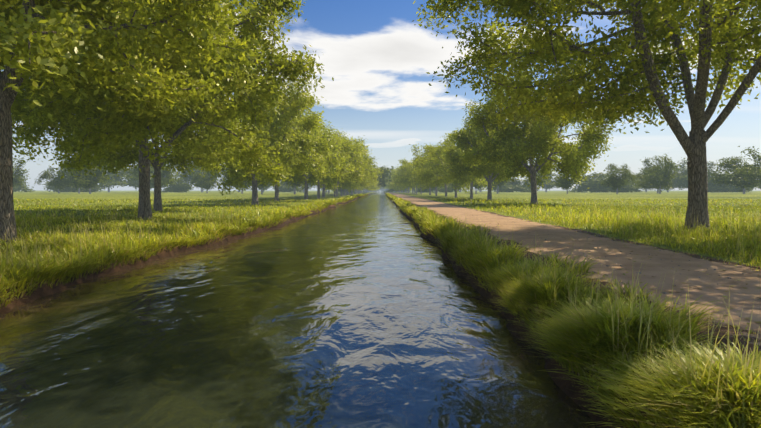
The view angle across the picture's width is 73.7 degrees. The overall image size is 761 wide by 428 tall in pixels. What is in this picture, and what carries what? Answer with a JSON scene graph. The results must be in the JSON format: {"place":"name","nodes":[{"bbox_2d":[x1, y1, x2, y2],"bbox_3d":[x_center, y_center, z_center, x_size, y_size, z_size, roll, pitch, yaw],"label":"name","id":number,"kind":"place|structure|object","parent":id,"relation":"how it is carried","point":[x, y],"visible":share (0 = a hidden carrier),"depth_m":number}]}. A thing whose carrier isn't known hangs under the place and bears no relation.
{"place":"outdoors","nodes":[
{"label":"outdoors","id":0,"kind":"place"},
{"bbox_2d":[0,192,598,427],"bbox_3d":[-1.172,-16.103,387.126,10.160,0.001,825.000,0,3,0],"label":"canal water","id":1,"kind":"structure","parent":0,"point":[367,311],"depth_m":6.72},
{"bbox_2d":[0,190,760,427],"bbox_3d":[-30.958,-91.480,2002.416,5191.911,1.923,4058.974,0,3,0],"label":"ground","id":2,"kind":"structure","parent":0,"point":[571,390],"depth_m":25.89},
{"bbox_2d":[13,159,29,188],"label":"tree","id":3,"kind":"object","parent":2,"relation":"on","point":[20,176],"depth_m":246.03},
{"bbox_2d":[13,178,34,191],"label":"tree","id":4,"kind":"object","parent":2,"relation":"on","point":[23,188],"visible":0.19,"depth_m":376.87},
{"bbox_2d":[34,165,73,192],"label":"tree","id":5,"kind":"object","parent":2,"relation":"on","point":[53,179],"depth_m":239.09},
{"bbox_2d":[42,176,70,191],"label":"tree","id":6,"kind":"object","parent":2,"relation":"on","point":[50,187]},
{"bbox_2d":[52,183,96,191],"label":"tree","id":7,"kind":"object","parent":2,"relation":"on","point":[67,189],"visible":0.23,"depth_m":346.86},
{"bbox_2d":[57,162,97,192],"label":"tree","id":8,"kind":"object","parent":2,"relation":"on","point":[65,182],"depth_m":235.33},
{"bbox_2d":[64,159,115,193],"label":"tree","id":9,"kind":"object","parent":2,"relation":"on","point":[85,181],"depth_m":201.13},
{"bbox_2d":[83,184,105,191],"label":"tree","id":10,"kind":"object","parent":2,"relation":"on","point":[98,186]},
{"bbox_2d":[97,166,125,191],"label":"tree","id":11,"kind":"object","parent":2,"relation":"on","point":[108,186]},
{"bbox_2d":[12,17,252,210],"bbox_3d":[-15.942,-7.310,34.579,14.650,15.044,15.122,0,3,0],"label":"tree","id":12,"kind":"object","parent":2,"relation":"on","point":[194,145],"depth_m":34.40},
{"bbox_2d":[96,168,169,190],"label":"tree","id":13,"kind":"object","parent":2,"relation":"on","point":[114,182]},
{"bbox_2d":[0,0,268,242],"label":"tree","id":14,"kind":"object","parent":2,"relation":"on","point":[62,56],"depth_m":13.19},
{"bbox_2d":[125,154,185,189],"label":"tree","id":15,"kind":"object","parent":2,"relation":"on","point":[168,178],"depth_m":227.15},
{"bbox_2d":[0,0,333,219],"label":"tree","id":16,"kind":"object","parent":2,"relation":"on","point":[130,130],"depth_m":21.27},
{"bbox_2d":[161,177,193,191],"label":"tree","id":17,"kind":"object","parent":2,"relation":"on","point":[182,187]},
{"bbox_2d":[173,162,222,191],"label":"tree","id":18,"kind":"object","parent":2,"relation":"on","point":[190,176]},
{"bbox_2d":[188,171,221,192],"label":"tree","id":19,"kind":"object","parent":2,"relation":"on","point":[207,183],"depth_m":232.92},
{"bbox_2d":[216,163,250,191],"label":"tree","id":20,"kind":"object","parent":2,"relation":"on","point":[221,179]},
{"bbox_2d":[223,168,251,193],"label":"tree","id":21,"kind":"object","parent":2,"relation":"on","point":[240,181],"depth_m":218.93},
{"bbox_2d":[247,181,266,193],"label":"tree","id":22,"kind":"object","parent":2,"relation":"on","point":[259,186],"depth_m":178.09},
{"bbox_2d":[257,180,272,191],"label":"tree","id":23,"kind":"object","parent":2,"relation":"on","point":[268,186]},
{"bbox_2d":[198,41,335,204],"bbox_3d":[-12.167,-8.900,51.913,14.687,16.615,14.416,0,3,0],"label":"tree","id":24,"kind":"object","parent":2,"relation":"on","point":[305,148],"depth_m":49.81},
{"bbox_2d":[272,179,302,191],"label":"tree","id":25,"kind":"object","parent":2,"relation":"on","point":[283,188],"visible":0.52,"depth_m":366.27},
{"bbox_2d":[281,179,304,193],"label":"tree","id":26,"kind":"object","parent":2,"relation":"on","point":[297,184],"depth_m":181.80},
{"bbox_2d":[233,92,360,200],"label":"tree","id":27,"kind":"object","parent":2,"relation":"on","point":[329,162],"depth_m":65.65},
{"bbox_2d":[300,182,313,191],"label":"tree","id":28,"kind":"object","parent":2,"relation":"on","point":[309,185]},
{"bbox_2d":[279,113,353,198],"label":"tree","id":29,"kind":"object","parent":2,"relation":"on","point":[301,178],"depth_m":80.47},
{"bbox_2d":[289,131,371,197],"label":"tree","id":30,"kind":"object","parent":2,"relation":"on","point":[346,174],"depth_m":88.80},
{"bbox_2d":[293,121,376,196],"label":"tree","id":31,"kind":"object","parent":2,"relation":"on","point":[333,183],"depth_m":100.49},
{"bbox_2d":[312,181,359,195],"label":"tree","id":32,"kind":"object","parent":2,"relation":"on","point":[343,186],"depth_m":129.96},
{"bbox_2d":[316,141,371,196],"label":"tree","id":33,"kind":"object","parent":2,"relation":"on","point":[363,160],"depth_m":107.47},
{"bbox_2d":[336,144,366,195],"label":"tree","id":34,"kind":"object","parent":2,"relation":"on","point":[360,173],"depth_m":119.96},
{"bbox_2d":[330,160,378,194],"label":"tree","id":35,"kind":"object","parent":2,"relation":"on","point":[367,181],"depth_m":159.10},
{"bbox_2d":[325,133,383,195],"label":"tree","id":36,"kind":"object","parent":2,"relation":"on","point":[371,161],"depth_m":137.41},
{"bbox_2d":[347,179,375,194],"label":"tree","id":37,"kind":"object","parent":2,"relation":"on","point":[349,189],"depth_m":149.12},
{"bbox_2d":[358,181,377,193],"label":"tree","id":38,"kind":"object","parent":2,"relation":"on","point":[372,186],"depth_m":216.69},
{"bbox_2d":[357,155,393,192],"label":"tree","id":39,"kind":"object","parent":2,"relation":"on","point":[383,181],"depth_m":288.99},
{"bbox_2d":[0,193,760,427],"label":"grass tussocks","id":40,"kind":"object","parent":2,"relation":"on","point":[577,347],"depth_m":5.18},
{"bbox_2d":[384,188,411,191],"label":"tree","id":41,"kind":"object","parent":2,"relation":"on","point":[391,190],"visible":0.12,"depth_m":346.63},
{"bbox_2d":[389,172,406,192],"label":"tree","id":42,"kind":"object","parent":2,"relation":"on","point":[392,180],"depth_m":259.18},
{"bbox_2d":[390,167,411,192],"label":"tree","id":43,"kind":"object","parent":2,"relation":"on","point":[399,185],"depth_m":231.90},
{"bbox_2d":[386,167,417,192],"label":"tree","id":44,"kind":"object","parent":2,"relation":"on","point":[392,171],"depth_m":271.46},
{"bbox_2d":[394,166,419,193],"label":"tree","id":45,"kind":"object","parent":2,"relation":"on","point":[400,174],"depth_m":213.46},
{"bbox_2d":[398,170,418,193],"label":"tree","id":46,"kind":"object","parent":2,"relation":"on","point":[406,186],"depth_m":187.11},
{"bbox_2d":[393,159,425,193],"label":"tree","id":47,"kind":"object","parent":2,"relation":"on","point":[404,180],"depth_m":172.75},
{"bbox_2d":[407,187,444,192],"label":"tree","id":48,"kind":"object","parent":2,"relation":"on","point":[425,190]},
{"bbox_2d":[408,162,452,194],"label":"tree","id":49,"kind":"object","parent":2,"relation":"on","point":[423,185],"depth_m":150.79},
{"bbox_2d":[408,143,455,195],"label":"tree","id":50,"kind":"object","parent":2,"relation":"on","point":[426,185],"depth_m":130.21},
{"bbox_2d":[409,143,455,195],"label":"tree","id":51,"kind":"object","parent":2,"relation":"on","point":[421,167],"depth_m":114.09},
{"bbox_2d":[422,143,451,191],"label":"tree","id":52,"kind":"object","parent":2,"relation":"on","point":[449,185],"depth_m":208.18},
{"bbox_2d":[439,183,459,191],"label":"tree","id":53,"kind":"object","parent":2,"relation":"on","point":[443,190],"visible":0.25,"depth_m":332.59},
{"bbox_2d":[408,141,494,196],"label":"tree","id":54,"kind":"object","parent":2,"relation":"on","point":[441,166],"depth_m":99.20},
{"bbox_2d":[473,177,485,193],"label":"tree","id":55,"kind":"object","parent":2,"relation":"on","point":[478,187],"depth_m":207.42},
{"bbox_2d":[439,124,525,198],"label":"tree","id":56,"kind":"object","parent":2,"relation":"on","point":[466,178],"depth_m":86.64},
{"bbox_2d":[442,115,526,199],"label":"tree","id":57,"kind":"object","parent":2,"relation":"on","point":[465,136],"depth_m":70.07},
{"bbox_2d":[486,178,511,193],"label":"tree","id":58,"kind":"object","parent":2,"relation":"on","point":[501,183],"depth_m":219.69},
{"bbox_2d":[483,177,530,191],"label":"tree","id":59,"kind":"object","parent":2,"relation":"on","point":[512,186],"visible":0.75,"depth_m":346.63},
{"bbox_2d":[519,179,539,191],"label":"tree","id":60,"kind":"object","parent":2,"relation":"on","point":[527,184],"visible":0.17,"depth_m":361.63},
{"bbox_2d":[456,66,621,204],"bbox_3d":[15.782,-8.033,51.656,16.084,14.903,16.592,0,3,0],"label":"tree","id":61,"kind":"object","parent":2,"relation":"on","point":[521,149],"depth_m":48.29},
{"bbox_2d":[524,172,558,191],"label":"tree","id":62,"kind":"object","parent":2,"relation":"on","point":[549,184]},
{"bbox_2d":[551,173,583,193],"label":"tree","id":63,"kind":"object","parent":2,"relation":"on","point":[562,183],"depth_m":183.69},
{"bbox_2d":[387,192,760,348],"bbox_3d":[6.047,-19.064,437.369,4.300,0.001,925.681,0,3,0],"label":"towpath","id":64,"kind":"structure","parent":2,"relation":"on","point":[658,269],"depth_m":9.56},
{"bbox_2d":[443,209,744,316],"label":"litter pebbles","id":65,"kind":"object","parent":64,"relation":"on","point":[616,263],"visible":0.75,"depth_m":9.67},
{"bbox_2d":[412,0,760,230],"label":"tree","id":66,"kind":"object","parent":2,"relation":"on","point":[538,42],"depth_m":17.23},
{"bbox_2d":[569,170,613,191],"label":"tree","id":67,"kind":"object","parent":2,"relation":"on","point":[591,184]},
{"bbox_2d":[435,209,760,352],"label":"fallen leaves","id":68,"kind":"object","parent":2,"relation":"on","point":[650,266],"visible":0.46,"depth_m":8.89},
{"bbox_2d":[596,163,639,193],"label":"tree","id":69,"kind":"object","parent":2,"relation":"on","point":[616,181],"depth_m":189.15},
{"bbox_2d":[606,173,648,191],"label":"tree","id":70,"kind":"object","parent":2,"relation":"on","point":[629,187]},
{"bbox_2d":[638,154,674,192],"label":"tree","id":71,"kind":"object","parent":2,"relation":"on","point":[654,165],"depth_m":240.27},
{"bbox_2d":[633,156,682,193],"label":"tree","id":72,"kind":"object","parent":2,"relation":"on","point":[654,173],"depth_m":205.87},
{"bbox_2d":[633,173,687,191],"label":"tree","id":73,"kind":"object","parent":2,"relation":"on","point":[678,182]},
{"bbox_2d":[641,163,687,191],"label":"tree","id":74,"kind":"object","parent":2,"relation":"on","point":[683,184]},
{"bbox_2d":[676,157,719,189],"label":"tree","id":75,"kind":"object","parent":2,"relation":"on","point":[685,171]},
{"bbox_2d":[708,173,740,191],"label":"tree","id":76,"kind":"object","parent":2,"relation":"on","point":[716,188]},
{"bbox_2d":[708,146,760,193],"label":"tree","id":77,"kind":"object","parent":2,"relation":"on","point":[750,176],"depth_m":205.15},
{"bbox_2d":[718,174,759,191],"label":"tree","id":78,"kind":"object","parent":2,"relation":"on","point":[749,188],"visible":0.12,"depth_m":363.03},
{"bbox_2d":[2,0,760,189],"label":"sky","id":79,"kind":"structure","parent":0,"point":[378,61]}
]}

